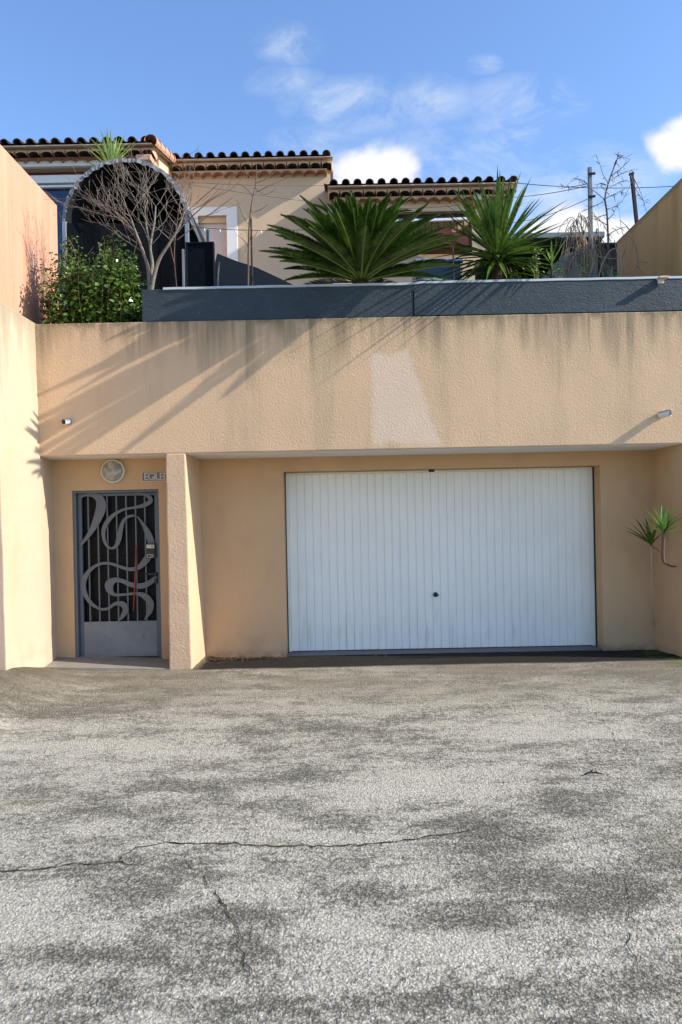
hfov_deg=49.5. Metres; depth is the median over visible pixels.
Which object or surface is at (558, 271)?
weed
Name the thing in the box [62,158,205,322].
garden arch
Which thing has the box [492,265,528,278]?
weed
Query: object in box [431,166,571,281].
yucca
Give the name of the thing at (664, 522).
young yucca
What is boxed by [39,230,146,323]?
leafy shrub
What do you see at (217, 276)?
strap
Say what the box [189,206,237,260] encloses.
window
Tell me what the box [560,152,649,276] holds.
dead sapling
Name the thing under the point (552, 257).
yucca
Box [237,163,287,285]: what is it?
bare sapling
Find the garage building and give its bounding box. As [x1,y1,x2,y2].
[35,311,681,670]
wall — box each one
[0,145,58,323]
[0,302,56,669]
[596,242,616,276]
[617,178,681,276]
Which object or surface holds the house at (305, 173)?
on the terrace
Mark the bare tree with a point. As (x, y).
(151, 270)
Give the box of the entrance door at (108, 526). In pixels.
[73,489,161,658]
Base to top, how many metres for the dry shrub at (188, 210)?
1.589 m
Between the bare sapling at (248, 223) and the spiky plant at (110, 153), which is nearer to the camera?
the bare sapling at (248, 223)
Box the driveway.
[0,650,681,1023]
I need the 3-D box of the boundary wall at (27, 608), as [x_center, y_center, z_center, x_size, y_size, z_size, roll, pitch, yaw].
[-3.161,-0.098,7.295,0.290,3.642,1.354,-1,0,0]
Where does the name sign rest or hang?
attached to the garage building
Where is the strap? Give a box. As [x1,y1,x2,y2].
[215,262,219,285]
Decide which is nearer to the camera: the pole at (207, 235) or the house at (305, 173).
the pole at (207, 235)
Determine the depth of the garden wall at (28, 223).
7.86 m
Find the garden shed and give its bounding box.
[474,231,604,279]
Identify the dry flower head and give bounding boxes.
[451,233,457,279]
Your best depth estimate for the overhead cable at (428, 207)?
13.50 m
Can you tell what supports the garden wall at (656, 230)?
on the terrace
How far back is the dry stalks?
8.00 m
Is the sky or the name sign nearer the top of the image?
the sky
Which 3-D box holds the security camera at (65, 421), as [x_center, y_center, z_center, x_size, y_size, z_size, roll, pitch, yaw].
[-2.764,-0.914,7.445,0.072,0.077,0.126,-1,0,11]
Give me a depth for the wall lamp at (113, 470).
7.89 m
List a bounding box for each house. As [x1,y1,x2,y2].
[0,134,177,304]
[168,150,332,284]
[324,175,518,283]
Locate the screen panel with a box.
[185,242,214,286]
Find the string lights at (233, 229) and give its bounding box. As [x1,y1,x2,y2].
[189,226,291,233]
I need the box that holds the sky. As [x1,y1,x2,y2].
[0,0,681,283]
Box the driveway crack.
[7,679,638,980]
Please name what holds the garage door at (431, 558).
in the garage building
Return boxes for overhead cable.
[177,181,323,185]
[187,184,326,203]
[386,201,488,208]
[514,199,586,222]
[519,183,672,187]
[524,186,586,196]
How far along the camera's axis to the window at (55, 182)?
12.62 m
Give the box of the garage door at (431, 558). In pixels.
[285,467,596,651]
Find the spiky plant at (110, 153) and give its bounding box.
[79,125,133,167]
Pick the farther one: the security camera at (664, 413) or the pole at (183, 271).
the pole at (183, 271)
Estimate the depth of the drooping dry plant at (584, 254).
8.08 m
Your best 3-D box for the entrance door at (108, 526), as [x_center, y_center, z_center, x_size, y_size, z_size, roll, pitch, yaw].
[-2.409,0.697,8.038,0.927,1.862,0.154,-1,0,0]
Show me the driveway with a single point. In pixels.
(486, 920)
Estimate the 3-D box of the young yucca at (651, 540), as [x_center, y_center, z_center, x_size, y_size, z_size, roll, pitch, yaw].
[3.308,0.670,7.916,0.729,1.234,0.272,-1,0,-43]
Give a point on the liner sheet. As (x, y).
(429, 279)
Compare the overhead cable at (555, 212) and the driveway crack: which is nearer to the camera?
the driveway crack
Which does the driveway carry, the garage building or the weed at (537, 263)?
the garage building
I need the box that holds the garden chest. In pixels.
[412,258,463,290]
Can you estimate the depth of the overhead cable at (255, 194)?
10.97 m
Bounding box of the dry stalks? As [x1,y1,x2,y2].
[594,219,647,276]
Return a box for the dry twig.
[584,769,603,774]
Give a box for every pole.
[182,249,184,286]
[206,229,208,241]
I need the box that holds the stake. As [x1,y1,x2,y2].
[250,218,252,285]
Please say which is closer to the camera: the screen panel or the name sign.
the name sign
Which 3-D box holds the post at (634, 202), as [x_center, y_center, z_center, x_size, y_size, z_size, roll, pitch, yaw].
[3.734,-3.049,9.200,0.245,2.350,0.050,-1,0,0]
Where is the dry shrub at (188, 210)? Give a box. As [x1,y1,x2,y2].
[162,146,236,286]
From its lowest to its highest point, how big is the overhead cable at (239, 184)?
1.679 m
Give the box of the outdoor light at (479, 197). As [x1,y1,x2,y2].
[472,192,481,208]
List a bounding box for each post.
[587,167,595,277]
[629,172,638,222]
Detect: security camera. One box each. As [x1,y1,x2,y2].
[61,418,71,424]
[657,409,672,417]
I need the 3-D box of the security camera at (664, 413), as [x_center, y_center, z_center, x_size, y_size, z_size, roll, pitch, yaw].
[3.266,-0.986,7.438,0.082,0.074,0.160,-1,0,-30]
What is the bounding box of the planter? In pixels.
[142,276,681,321]
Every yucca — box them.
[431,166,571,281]
[538,239,567,277]
[627,518,660,625]
[646,505,681,566]
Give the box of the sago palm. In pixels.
[259,191,466,284]
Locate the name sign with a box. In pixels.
[141,472,165,481]
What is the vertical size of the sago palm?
1.225 m
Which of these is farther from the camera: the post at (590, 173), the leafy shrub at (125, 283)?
the post at (590, 173)
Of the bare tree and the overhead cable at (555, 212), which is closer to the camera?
the bare tree
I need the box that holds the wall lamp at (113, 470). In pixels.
[101,459,125,482]
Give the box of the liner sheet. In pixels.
[412,277,449,281]
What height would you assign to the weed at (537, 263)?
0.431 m
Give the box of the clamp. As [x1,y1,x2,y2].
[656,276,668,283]
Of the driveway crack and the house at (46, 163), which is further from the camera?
the house at (46, 163)
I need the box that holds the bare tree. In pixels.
[43,144,243,289]
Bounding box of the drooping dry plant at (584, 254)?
[556,211,611,277]
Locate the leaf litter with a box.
[206,650,663,663]
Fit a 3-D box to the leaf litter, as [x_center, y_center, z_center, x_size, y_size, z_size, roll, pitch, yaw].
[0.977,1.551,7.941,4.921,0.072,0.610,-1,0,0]
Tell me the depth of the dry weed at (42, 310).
7.96 m
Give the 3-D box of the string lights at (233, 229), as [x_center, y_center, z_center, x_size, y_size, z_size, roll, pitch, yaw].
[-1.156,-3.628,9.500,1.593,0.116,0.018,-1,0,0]
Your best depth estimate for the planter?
7.52 m
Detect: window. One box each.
[17,160,104,304]
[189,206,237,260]
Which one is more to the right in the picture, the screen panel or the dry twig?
the dry twig
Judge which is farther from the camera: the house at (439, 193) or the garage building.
the house at (439, 193)
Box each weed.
[30,252,58,323]
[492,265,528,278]
[532,248,543,278]
[551,267,566,277]
[576,262,589,277]
[600,264,621,276]
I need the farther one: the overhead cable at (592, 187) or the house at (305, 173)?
the house at (305, 173)
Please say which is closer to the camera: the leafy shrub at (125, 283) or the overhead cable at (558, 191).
the leafy shrub at (125, 283)
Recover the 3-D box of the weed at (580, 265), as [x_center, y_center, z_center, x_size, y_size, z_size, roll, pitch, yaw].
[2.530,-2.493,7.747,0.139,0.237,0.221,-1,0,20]

